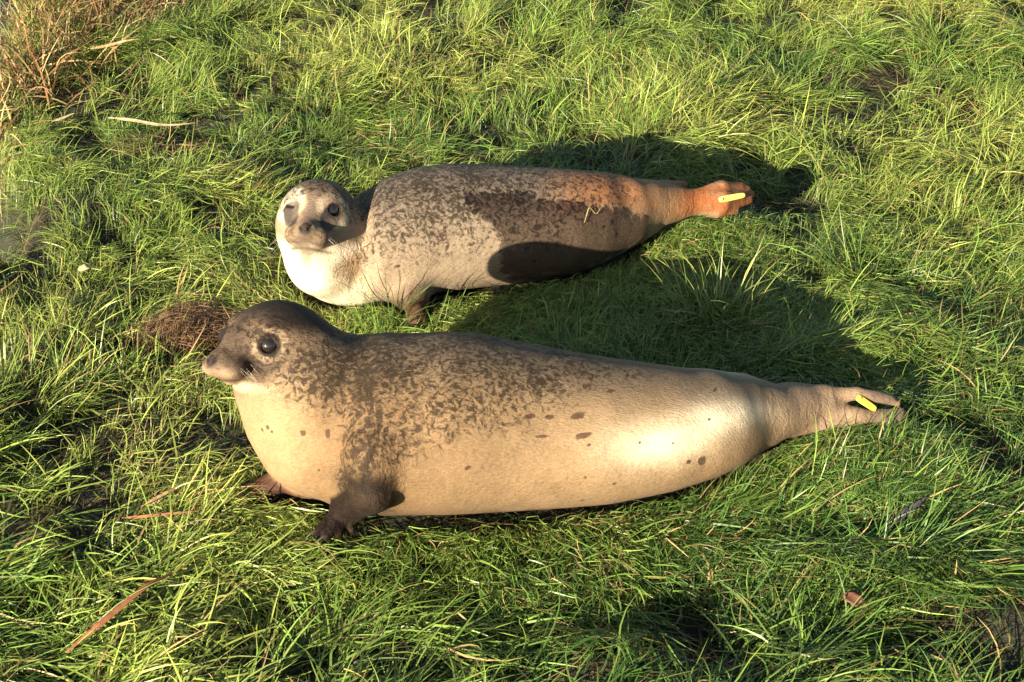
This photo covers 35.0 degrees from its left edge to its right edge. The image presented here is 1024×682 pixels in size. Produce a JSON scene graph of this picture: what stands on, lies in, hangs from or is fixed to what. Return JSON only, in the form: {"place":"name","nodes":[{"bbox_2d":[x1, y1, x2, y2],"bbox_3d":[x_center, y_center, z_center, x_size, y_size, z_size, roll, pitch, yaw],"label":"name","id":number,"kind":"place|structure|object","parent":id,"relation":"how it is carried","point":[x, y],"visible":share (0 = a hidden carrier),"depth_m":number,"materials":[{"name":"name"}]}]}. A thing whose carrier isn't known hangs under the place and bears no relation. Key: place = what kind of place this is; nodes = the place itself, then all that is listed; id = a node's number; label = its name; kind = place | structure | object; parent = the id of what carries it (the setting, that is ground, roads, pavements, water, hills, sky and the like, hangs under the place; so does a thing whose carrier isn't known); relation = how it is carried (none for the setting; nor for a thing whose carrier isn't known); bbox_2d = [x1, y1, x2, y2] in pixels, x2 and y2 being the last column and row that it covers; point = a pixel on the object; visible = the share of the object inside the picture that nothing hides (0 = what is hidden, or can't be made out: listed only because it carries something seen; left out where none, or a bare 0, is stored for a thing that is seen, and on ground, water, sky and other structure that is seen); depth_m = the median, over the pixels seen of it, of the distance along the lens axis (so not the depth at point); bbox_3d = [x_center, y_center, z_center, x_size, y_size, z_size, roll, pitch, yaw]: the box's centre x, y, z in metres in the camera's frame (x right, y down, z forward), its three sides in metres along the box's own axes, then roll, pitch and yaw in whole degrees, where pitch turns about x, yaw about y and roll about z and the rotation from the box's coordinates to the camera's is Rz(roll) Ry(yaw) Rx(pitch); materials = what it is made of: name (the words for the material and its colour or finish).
{"place":"outdoors","nodes":[
{"label":"outdoors","id":0,"kind":"place"},
{"bbox_2d":[0,0,32,259],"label":"water","id":1,"kind":"structure","parent":0,"point":[4,10],"depth_m":5.71,"materials":[{"name":"black liquid"}]},
{"bbox_2d":[0,0,1023,681],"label":"ground","id":2,"kind":"structure","parent":0,"point":[1012,616],"depth_m":3.53,"materials":[{"name":"green plant"}]},
{"bbox_2d":[53,113,73,121],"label":"dry stalk","id":3,"kind":"object","parent":2,"relation":"on","point":[60,118],"visible":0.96,"depth_m":4.31,"materials":[{"name":"plant"}]},
{"bbox_2d":[78,263,93,270],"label":"dead leaf","id":4,"kind":"object","parent":2,"relation":"on","point":[85,266],"visible":1,"depth_m":3.50,"materials":[{"name":"plant"}]},
{"bbox_2d":[0,0,205,149],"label":"dry reeds","id":5,"kind":"object","parent":2,"relation":"on","point":[6,54],"visible":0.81,"depth_m":4.75,"materials":[{"name":"plant"}]},
{"bbox_2d":[90,39,136,48],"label":"dry stalk","id":6,"kind":"object","parent":5,"relation":"on","point":[111,44],"visible":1,"depth_m":4.65,"materials":[{"name":"plant"}]},
{"bbox_2d":[66,564,186,652],"bbox_3d":[-0.611,0.423,2.602,0.013,0.037,0.249,22,37,33],"label":"dead leaf","id":7,"kind":"object","parent":2,"relation":"on","point":[112,613],"visible":1,"depth_m":2.58,"materials":[{"name":"plant"}]},
{"bbox_2d":[122,511,195,518],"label":"dead leaf","id":8,"kind":"object","parent":2,"relation":"on","point":[148,515],"visible":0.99,"depth_m":2.80,"materials":[{"name":"plant"}]},
{"bbox_2d":[100,118,228,167],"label":"dead grass","id":9,"kind":"structure","parent":2,"relation":"on","point":[173,145],"depth_m":4.23,"materials":[{"name":"plant"}]},
{"bbox_2d":[108,117,194,125],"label":"dry stalk","id":10,"kind":"object","parent":9,"relation":"on","point":[141,121],"visible":1,"depth_m":4.28,"materials":[{"name":"plant"}]},
{"bbox_2d":[144,475,201,504],"bbox_3d":[-0.592,0.262,2.854,0.118,0.015,0.013,-24,38,-35],"label":"dead leaf","id":11,"kind":"object","parent":2,"relation":"on","point":[160,495],"visible":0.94,"depth_m":2.84,"materials":[{"name":"plant"}]},
{"bbox_2d":[131,295,249,362],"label":"dead grass","id":12,"kind":"structure","parent":2,"relation":"on","point":[189,320],"depth_m":3.37,"materials":[{"name":"plant"}]},
{"bbox_2d":[250,239,293,291],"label":"dead grass","id":13,"kind":"structure","parent":2,"relation":"on","point":[272,266],"depth_m":3.63,"materials":[{"name":"plant"}]},
{"bbox_2d":[318,269,438,333],"bbox_3d":[-0.272,-0.076,3.355,0.302,0.218,0.193,0,30,0],"label":"grass tuft","id":14,"kind":"object","parent":2,"relation":"on","point":[380,317],"visible":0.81,"depth_m":3.38,"materials":[{"name":"green plant"}]},
{"bbox_2d":[377,284,488,333],"bbox_3d":[-0.167,-0.063,3.426,0.259,0.109,0.213,0,30,0],"label":"grass tuft","id":15,"kind":"object","parent":2,"relation":"on","point":[445,317],"visible":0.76,"depth_m":3.43,"materials":[{"name":"green plant"}]},
{"bbox_2d":[269,164,754,330],"bbox_3d":[0.002,-0.295,3.625,1.162,0.285,0.380,-15,33,-25],"label":"harbour seal","id":16,"kind":"object","parent":2,"relation":"on","point":[451,227],"visible":0.98,"depth_m":3.47,"materials":[{"name":"grey fur"}]},
{"bbox_2d":[584,204,602,222],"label":"dry stalk","id":17,"kind":"object","parent":16,"relation":"on","point":[592,210],"visible":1,"depth_m":3.51,"materials":[{"name":"plant"}]},
{"bbox_2d":[0,0,1023,681],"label":"thatch","id":18,"kind":"object","parent":2,"relation":"on","point":[218,418],"visible":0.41,"depth_m":3.68,"materials":[{"name":"plant"}]},
{"bbox_2d":[196,300,906,542],"bbox_3d":[0.096,0.123,2.832,1.283,0.353,0.403,0,30,0],"label":"harbour seal","id":19,"kind":"object","parent":2,"relation":"on","point":[352,430],"visible":0.99,"depth_m":2.75,"materials":[{"name":"beige fur"}]},
{"bbox_2d":[643,220,792,339],"bbox_3d":[0.433,-0.119,3.381,0.346,0.260,0.458,0,30,0],"label":"grass tuft","id":20,"kind":"object","parent":2,"relation":"on","point":[712,300],"visible":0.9,"depth_m":3.46,"materials":[{"name":"green plant"}]},
{"bbox_2d":[842,590,866,606],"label":"dead leaf","id":21,"kind":"object","parent":2,"relation":"on","point":[852,597],"visible":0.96,"depth_m":2.61,"materials":[{"name":"plant"}]},
{"bbox_2d":[768,187,956,282],"bbox_3d":[0.772,-0.217,3.621,0.441,0.183,0.368,0,30,0],"label":"grass tuft","id":22,"kind":"object","parent":2,"relation":"on","point":[849,257],"visible":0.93,"depth_m":3.67,"materials":[{"name":"green plant"}]},
{"bbox_2d":[803,470,988,598],"bbox_3d":[0.623,0.302,2.695,0.273,0.220,0.298,23,37,34],"label":"grass tuft","id":23,"kind":"object","parent":2,"relation":"on","point":[903,534],"visible":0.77,"depth_m":2.72,"materials":[{"name":"green plant"}]},
{"bbox_2d":[884,497,926,529],"bbox_3d":[0.686,0.302,2.826,0.085,0.045,0.016,-12,32,-20],"label":"dead leaf","id":24,"kind":"object","parent":2,"relation":"on","point":[917,503],"visible":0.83,"depth_m":2.83,"materials":[{"name":"plant"}]}
]}

